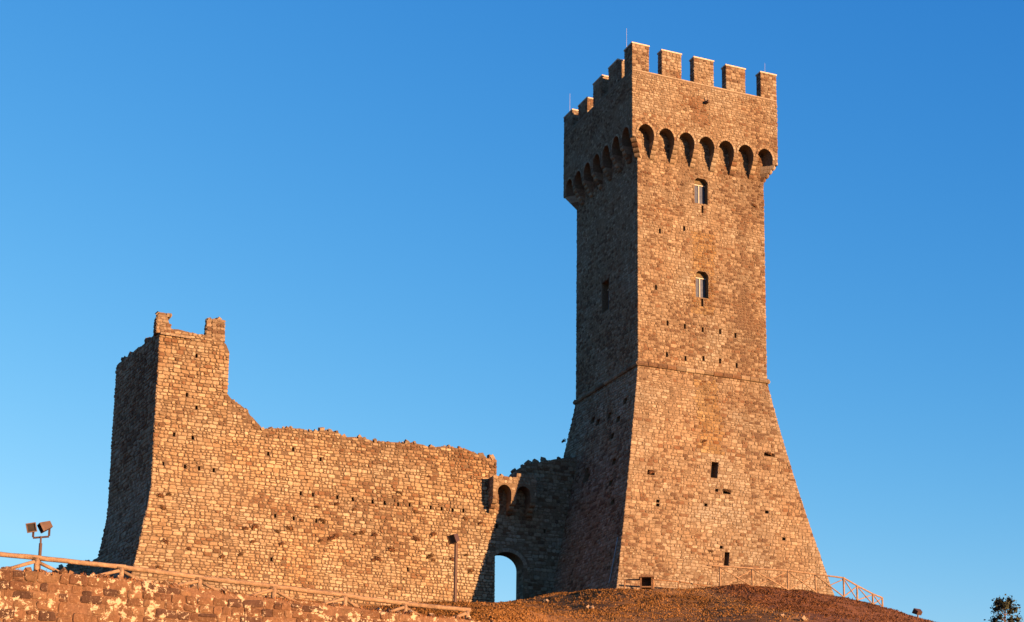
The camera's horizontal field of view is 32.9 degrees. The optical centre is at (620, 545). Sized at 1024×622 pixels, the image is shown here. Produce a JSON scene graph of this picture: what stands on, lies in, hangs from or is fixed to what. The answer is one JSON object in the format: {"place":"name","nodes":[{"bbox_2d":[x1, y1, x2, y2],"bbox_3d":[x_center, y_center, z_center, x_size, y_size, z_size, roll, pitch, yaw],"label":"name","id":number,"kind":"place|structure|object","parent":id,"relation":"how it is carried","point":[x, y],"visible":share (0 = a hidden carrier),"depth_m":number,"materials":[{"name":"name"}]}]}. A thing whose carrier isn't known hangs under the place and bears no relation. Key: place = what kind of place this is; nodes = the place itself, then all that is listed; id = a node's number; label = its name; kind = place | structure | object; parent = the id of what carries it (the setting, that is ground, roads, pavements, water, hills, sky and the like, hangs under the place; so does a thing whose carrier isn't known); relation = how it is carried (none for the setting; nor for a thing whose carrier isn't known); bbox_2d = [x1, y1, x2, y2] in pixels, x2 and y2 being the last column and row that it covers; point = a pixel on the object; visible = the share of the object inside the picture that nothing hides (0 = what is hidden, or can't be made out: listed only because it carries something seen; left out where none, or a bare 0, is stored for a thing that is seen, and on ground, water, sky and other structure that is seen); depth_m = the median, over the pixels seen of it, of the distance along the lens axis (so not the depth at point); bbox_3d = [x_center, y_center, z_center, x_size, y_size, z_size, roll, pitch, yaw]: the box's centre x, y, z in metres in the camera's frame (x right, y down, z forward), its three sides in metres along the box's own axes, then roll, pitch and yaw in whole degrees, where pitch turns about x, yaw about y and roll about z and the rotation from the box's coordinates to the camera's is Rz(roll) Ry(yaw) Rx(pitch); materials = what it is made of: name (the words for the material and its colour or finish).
{"place":"outdoors","nodes":[
{"label":"outdoors","id":0,"kind":"place"},
{"bbox_2d":[0,0,1023,621],"label":"sky","id":1,"kind":"structure","parent":0,"point":[376,217],"materials":[{"name":"blue"}]},
{"bbox_2d":[115,578,933,621],"bbox_3d":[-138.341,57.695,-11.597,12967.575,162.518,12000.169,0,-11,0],"label":"ground","id":2,"kind":"structure","parent":0,"point":[766,617],"depth_m":98.63,"materials":[{"name":"brown plant"}]},
{"bbox_2d":[26,521,52,568],"bbox_3d":[-15.338,0.231,45.419,0.699,1.838,0.360,1,-12,-6],"label":"twin floodlight","id":3,"kind":"object","parent":2,"relation":"on","point":[41,526],"visible":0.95,"depth_m":45.48,"materials":[{"name":"grey metal"}]},
{"bbox_2d":[52,558,96,575],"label":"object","id":4,"kind":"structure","parent":2,"relation":"on","point":[81,569],"depth_m":121.39,"materials":[{"name":"plant"}]},
{"bbox_2d":[94,311,228,589],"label":"ruined tower","id":5,"kind":"structure","parent":2,"relation":"on","point":[169,412],"depth_m":111.40,"materials":[{"name":"stone"}]},
{"bbox_2d":[0,566,493,621],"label":"retaining wall","id":6,"kind":"structure","parent":2,"relation":"on","point":[28,595],"depth_m":43.05,"materials":[{"name":"stone"}]},
{"bbox_2d":[0,552,470,618],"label":"log railing","id":7,"kind":"object","parent":6,"relation":"on","point":[36,560],"visible":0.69,"depth_m":44.50,"materials":[{"name":"brown wood"}]},
{"bbox_2d":[5,566,500,621],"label":"dry weeds","id":8,"kind":"object","parent":6,"relation":"on","point":[439,616],"visible":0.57,"depth_m":44.16,"materials":[{"name":"brown plant"}]},
{"bbox_2d":[222,395,496,605],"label":"curtain wall","id":9,"kind":"structure","parent":2,"relation":"on","point":[268,488],"depth_m":114.76,"materials":[{"name":"stone"}]},
{"bbox_2d":[446,534,459,601],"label":"single floodlight","id":10,"kind":"object","parent":2,"relation":"on","point":[454,539],"visible":0.92,"depth_m":72.74,"materials":[{"name":"grey metal"}]},
{"bbox_2d":[487,455,576,599],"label":"gate wall","id":11,"kind":"structure","parent":2,"relation":"on","point":[529,499],"depth_m":120.21,"materials":[{"name":"stone"}]},
{"bbox_2d":[639,576,653,589],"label":"wooden cabinet","id":12,"kind":"object","parent":2,"relation":"on","point":[646,582],"visible":0.79,"depth_m":106.11,"materials":[{"name":"brown wood"}]},
{"bbox_2d":[624,579,706,588],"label":"railing","id":13,"kind":"object","parent":2,"relation":"on","point":[668,581],"visible":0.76,"depth_m":107.16,"materials":[{"name":"brown wood"}]},
{"bbox_2d":[551,28,833,595],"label":"castle keep","id":14,"kind":"structure","parent":2,"relation":"on","point":[668,170],"depth_m":119.59,"materials":[{"name":"stone"}]},
{"bbox_2d":[694,180,704,203],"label":"window","id":15,"kind":"structure","parent":14,"relation":"in","point":[699,189],"depth_m":121.87,"materials":[{"name":"white glass"}]},
{"bbox_2d":[696,273,705,297],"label":"window","id":16,"kind":"structure","parent":14,"relation":"in","point":[700,282],"depth_m":120.51,"materials":[{"name":"white glass"}]},
{"bbox_2d":[707,564,883,606],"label":"slope railing","id":17,"kind":"object","parent":2,"relation":"on","point":[857,587],"visible":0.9,"depth_m":108.51,"materials":[{"name":"brown wood"}]},
{"bbox_2d":[912,608,921,617],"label":"ground floodlight","id":18,"kind":"object","parent":2,"relation":"on","point":[917,612],"visible":1,"depth_m":111.23,"materials":[{"name":"grey metal"}]},
{"bbox_2d":[984,594,1022,621],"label":"tree","id":19,"kind":"object","parent":2,"relation":"on","point":[1001,605],"visible":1,"depth_m":122.39,"materials":[{"name":"green plant"}]}
]}

